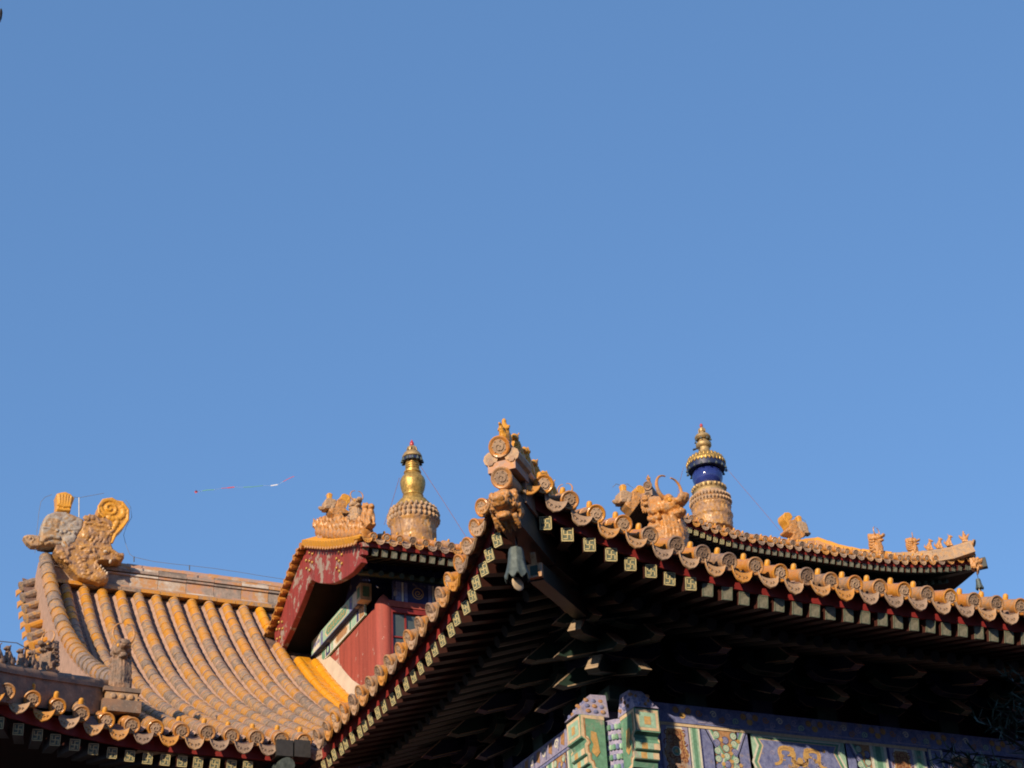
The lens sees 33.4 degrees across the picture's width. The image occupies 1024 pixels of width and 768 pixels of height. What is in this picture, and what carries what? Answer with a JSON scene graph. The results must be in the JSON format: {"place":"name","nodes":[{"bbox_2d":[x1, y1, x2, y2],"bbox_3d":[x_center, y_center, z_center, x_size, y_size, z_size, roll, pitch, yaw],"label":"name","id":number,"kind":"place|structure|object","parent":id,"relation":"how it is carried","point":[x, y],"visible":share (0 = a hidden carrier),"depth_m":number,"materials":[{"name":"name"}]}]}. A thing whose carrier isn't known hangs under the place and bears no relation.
{"place":"outdoors","nodes":[
{"label":"outdoors","id":0,"kind":"place"},
{"bbox_2d":[0,552,348,767],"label":"hall","id":1,"kind":"structure","parent":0,"point":[219,680],"depth_m":23.52,"materials":[{"name":"tile"}]},
{"bbox_2d":[0,643,5,662],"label":"roof figurine","id":2,"kind":"object","parent":1,"relation":"on","point":[2,658],"visible":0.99,"depth_m":18.14,"materials":[{"name":"grey ceramic"}]},
{"bbox_2d":[3,645,15,665],"bbox_3d":[-5.389,2.924,18.306,0.110,0.248,0.197,-17,-33,23],"label":"roof figurine","id":3,"kind":"object","parent":1,"relation":"on","point":[10,659],"visible":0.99,"depth_m":18.27,"materials":[{"name":"grey ceramic"}]},
{"bbox_2d":[16,648,28,667],"bbox_3d":[-5.309,2.985,18.502,0.110,0.247,0.197,-17,-33,23],"label":"roof figurine","id":4,"kind":"object","parent":1,"relation":"on","point":[22,661],"visible":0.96,"depth_m":18.46,"materials":[{"name":"grey ceramic"}]},
{"bbox_2d":[27,650,39,668],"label":"roof figurine","id":5,"kind":"object","parent":1,"relation":"on","point":[33,662],"visible":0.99,"depth_m":18.61,"materials":[{"name":"ceramic"}]},
{"bbox_2d":[37,630,59,673],"bbox_3d":[-5.150,2.987,18.938,0.202,0.513,0.308,-17,-33,23],"label":"ridge beast","id":6,"kind":"object","parent":1,"relation":"on","point":[49,659],"visible":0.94,"depth_m":18.88,"materials":[{"name":"ceramic"}]},
{"bbox_2d":[0,641,39,654],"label":"wire","id":7,"kind":"object","parent":6,"relation":"attached to","point":[19,644],"visible":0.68,"depth_m":18.88,"materials":[{"name":"grey metal"}]},
{"bbox_2d":[22,492,128,586],"bbox_3d":[-6.966,2.475,27.206,1.612,1.535,0.410,10,-33,-22],"label":"ridge dragon","id":8,"kind":"object","parent":1,"relation":"on","point":[82,551],"visible":1,"depth_m":27.09,"materials":[{"name":"ceramic"}]},
{"bbox_2d":[123,501,280,578],"bbox_3d":[-5.018,2.575,28.130,2.788,1.062,0.008,10,-33,-22],"label":"wire","id":9,"kind":"object","parent":8,"relation":"attached to","point":[186,565],"visible":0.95,"depth_m":27.78,"materials":[{"name":"grey metal"}]},
{"bbox_2d":[107,623,134,687],"bbox_3d":[-4.526,3.197,19.783,0.277,0.888,0.426,10,-33,-22],"label":"ridge beast","id":10,"kind":"object","parent":1,"relation":"on","point":[119,673],"visible":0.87,"depth_m":19.68,"materials":[{"name":"ceramic"}]},
{"bbox_2d":[263,514,462,767],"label":"roof lantern","id":11,"kind":"object","parent":1,"relation":"on","point":[354,598],"visible":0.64,"depth_m":24.88,"materials":[{"name":"paint"}]},
{"bbox_2d":[318,493,350,518],"bbox_3d":[-2.662,1.847,25.483,0.478,0.458,0.190,10,-33,-22],"label":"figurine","id":12,"kind":"object","parent":11,"relation":"on","point":[330,507],"visible":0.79,"depth_m":25.43,"materials":[{"name":"ceramic"}]},
{"bbox_2d":[348,490,363,521],"bbox_3d":[-2.230,1.778,24.445,0.212,0.537,0.322,10,-33,-22],"label":"ridge beast","id":13,"kind":"object","parent":11,"relation":"on","point":[355,508],"visible":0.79,"depth_m":24.37,"materials":[{"name":"ceramic"}]},
{"bbox_2d":[360,502,368,521],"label":"roof figurine","id":14,"kind":"object","parent":11,"relation":"on","point":[364,511],"visible":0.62,"depth_m":23.97,"materials":[{"name":"ceramic"}]},
{"bbox_2d":[364,503,375,528],"bbox_3d":[-1.985,1.824,23.824,0.158,0.405,0.291,10,-33,-22],"label":"roof figurine","id":15,"kind":"object","parent":11,"relation":"on","point":[369,522],"visible":1,"depth_m":23.73,"materials":[{"name":"ceramic"}]},
{"bbox_2d":[384,599,425,653],"bbox_3d":[-0.937,4.104,24.074,1.848,2.031,0.100,10,-33,-22],"label":"window","id":16,"kind":"structure","parent":11,"relation":"in","point":[403,614],"depth_m":24.23,"materials":[{"name":"red paint"}]},
{"bbox_2d":[387,440,440,543],"bbox_3d":[-1.551,1.724,26.728,0.836,1.937,0.831,10,-33,-22],"label":"stupa","id":17,"kind":"object","parent":11,"relation":"on","point":[413,511],"visible":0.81,"depth_m":26.30,"materials":[{"name":"metal"}]},
{"bbox_2d":[421,467,464,534],"bbox_3d":[-1.062,1.778,26.182,0.032,1.762,1.226,17,-36,-31],"label":"guy wire","id":18,"kind":"object","parent":17,"relation":"attached to","point":[442,499],"visible":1,"depth_m":26.22,"materials":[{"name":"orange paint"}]},
{"bbox_2d":[629,481,987,590],"bbox_3d":[4.205,4.563,31.792,7.056,4.292,6.431,10,-33,-22],"label":"roof lantern","id":19,"kind":"object","parent":1,"relation":"on","point":[945,568],"visible":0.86,"depth_m":30.21,"materials":[{"name":"ceramic"}]},
{"bbox_2d":[612,484,644,515],"bbox_3d":[2.213,2.220,32.334,0.692,0.663,0.276,10,-33,-22],"label":"ridge dragon","id":20,"kind":"object","parent":19,"relation":"on","point":[626,501],"visible":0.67,"depth_m":32.24,"materials":[{"name":"ceramic"}]},
{"bbox_2d":[640,495,649,512],"bbox_3d":[2.239,1.997,28.323,0.234,0.314,0.241,-13,-32,17],"label":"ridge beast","id":21,"kind":"object","parent":19,"relation":"attached to","point":[644,503],"visible":0.53,"depth_m":28.28,"materials":[{"name":"ceramic"}]},
{"bbox_2d":[686,424,732,529],"bbox_3d":[3.842,1.831,33.555,0.843,2.403,0.843,10,-33,-22],"label":"stupa","id":22,"kind":"object","parent":19,"relation":"on","point":[710,500],"visible":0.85,"depth_m":33.22,"materials":[{"name":"ceramic"}]},
{"bbox_2d":[778,512,810,540],"bbox_3d":[5.608,2.879,33.687,0.659,0.631,0.263,10,-33,-22],"label":"ridge dragon","id":23,"kind":"object","parent":19,"relation":"on","point":[796,529],"visible":0.83,"depth_m":33.59,"materials":[{"name":"ceramic"}]},
{"bbox_2d":[867,527,884,553],"bbox_3d":[6.628,2.872,30.983,0.352,0.586,0.231,-26,-37,33],"label":"ridge beast","id":24,"kind":"object","parent":19,"relation":"on","point":[875,541],"visible":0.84,"depth_m":30.93,"materials":[{"name":"ceramic"}]},
{"bbox_2d":[905,534,919,552],"bbox_3d":[7.296,2.920,31.036,0.279,0.466,0.181,-11,-31,13],"label":"ridge beast","id":25,"kind":"object","parent":19,"relation":"on","point":[911,544],"visible":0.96,"depth_m":30.99,"materials":[{"name":"ceramic"}]},
{"bbox_2d":[924,539,933,549],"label":"roof figurine","id":26,"kind":"object","parent":19,"relation":"on","point":[928,546],"visible":1,"depth_m":30.96,"materials":[{"name":"ceramic"}]},
{"bbox_2d":[934,537,942,548],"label":"roof figurine","id":27,"kind":"object","parent":19,"relation":"on","point":[938,545],"visible":1,"depth_m":30.98,"materials":[{"name":"ceramic"}]},
{"bbox_2d":[943,534,952,546],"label":"roof figurine","id":28,"kind":"object","parent":19,"relation":"on","point":[948,543],"visible":1,"depth_m":31.01,"materials":[{"name":"ceramic"}]},
{"bbox_2d":[959,531,968,541],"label":"roof figurine","id":29,"kind":"object","parent":19,"relation":"on","point":[964,538],"visible":1,"depth_m":31.01,"materials":[{"name":"ceramic"}]},
{"bbox_2d":[969,557,982,574],"bbox_3d":[8.348,3.264,30.617,0.241,0.314,0.234,-11,-31,12],"label":"beam cap","id":30,"kind":"object","parent":19,"relation":"attached to","point":[976,563],"visible":1,"depth_m":30.58,"materials":[{"name":"ceramic"}]},
{"bbox_2d":[976,571,983,590],"bbox_3d":[8.328,3.487,30.503,0.143,0.521,0.143,10,-33,-22],"label":"wind bell","id":31,"kind":"object","parent":30,"relation":"hanging from","point":[979,586],"visible":0.9,"depth_m":30.42,"materials":[{"name":"grey metal"}]},
{"bbox_2d":[195,476,293,492],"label":"kite","id":32,"kind":"object","parent":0,"point":[196,491],"visible":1,"depth_m":80.12},
{"bbox_2d":[0,0,1023,664],"label":"sky","id":33,"kind":"structure","parent":0,"point":[247,244],"materials":[{"name":"blue"}]},
{"label":"courtyard","id":34,"kind":"structure","parent":0,"visible":0},
{"bbox_2d":[305,435,1023,767],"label":"front porch","id":35,"kind":"object","parent":34,"relation":"on","point":[599,641],"visible":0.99,"depth_m":17.04,"materials":[{"name":"tile"}]},
{"bbox_2d":[498,418,511,442],"bbox_3d":[-0.066,0.436,15.331,0.115,0.302,0.266,-13,-32,17],"label":"roof figurine","id":36,"kind":"object","parent":35,"relation":"on","point":[503,429],"visible":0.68,"depth_m":15.28,"materials":[{"name":"yellow ceramic"}]},
{"bbox_2d":[488,488,524,532],"bbox_3d":[-0.060,1.107,14.829,0.292,0.393,0.301,-13,-4,17],"label":"beam cap","id":37,"kind":"object","parent":35,"relation":"attached to","point":[506,509],"visible":1,"depth_m":14.79,"materials":[{"name":"ceramic"}]},
{"bbox_2d":[504,538,529,590],"bbox_3d":[0.038,1.526,14.955,0.218,0.618,0.218,10,-33,-22],"label":"wind bell","id":38,"kind":"object","parent":35,"relation":"hanging from","point":[517,575],"visible":1,"depth_m":14.87,"materials":[{"name":"grey metal"}]},
{"bbox_2d":[511,432,525,457],"bbox_3d":[0.049,0.585,15.588,0.138,0.351,0.253,-13,-32,17],"label":"roof figurine","id":39,"kind":"object","parent":35,"relation":"on","point":[515,443],"visible":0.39,"depth_m":15.54,"materials":[{"name":"yellow ceramic"}]},
{"bbox_2d":[522,446,534,475],"bbox_3d":[0.140,0.727,15.772,0.132,0.300,0.244,-13,-32,17],"label":"roof figurine","id":40,"kind":"object","parent":35,"relation":"on","point":[527,451],"visible":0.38,"depth_m":15.73,"materials":[{"name":"yellow ceramic"}]},
{"bbox_2d":[532,459,539,477],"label":"roof figurine","id":41,"kind":"object","parent":35,"relation":"on","point":[535,465],"visible":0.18,"depth_m":15.93,"materials":[{"name":"yellow ceramic"}]},
{"bbox_2d":[541,470,552,494],"bbox_3d":[0.320,0.957,16.176,0.122,0.278,0.226,-13,-32,17],"label":"roof figurine","id":42,"kind":"object","parent":35,"relation":"on","point":[546,472],"visible":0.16,"depth_m":16.15,"materials":[{"name":"yellow ceramic"}]},
{"bbox_2d":[552,480,557,494],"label":"roof figurine","id":43,"kind":"object","parent":35,"relation":"on","point":[554,489],"visible":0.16,"depth_m":16.32,"materials":[{"name":"yellow ceramic"}]},
{"bbox_2d":[557,483,576,510],"bbox_3d":[0.534,1.178,16.697,0.172,0.441,0.264,-13,-32,17],"label":"ridge beast","id":44,"kind":"object","parent":35,"relation":"on","point":[571,490],"visible":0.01,"depth_m":16.77,"materials":[{"name":"orange ceramic"}]},
{"bbox_2d":[647,475,689,546],"bbox_3d":[1.648,1.412,17.794,0.385,0.976,0.586,18,-36,-32],"label":"ridge beast","id":45,"kind":"object","parent":35,"relation":"on","point":[667,513],"visible":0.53,"depth_m":17.71,"materials":[{"name":"ceramic"}]},
{"bbox_2d":[926,663,1023,767],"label":"pine tree","id":46,"kind":"object","parent":34,"relation":"on","point":[1002,729],"visible":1,"depth_m":4.45,"materials":[{"name":"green plant"}]}
]}

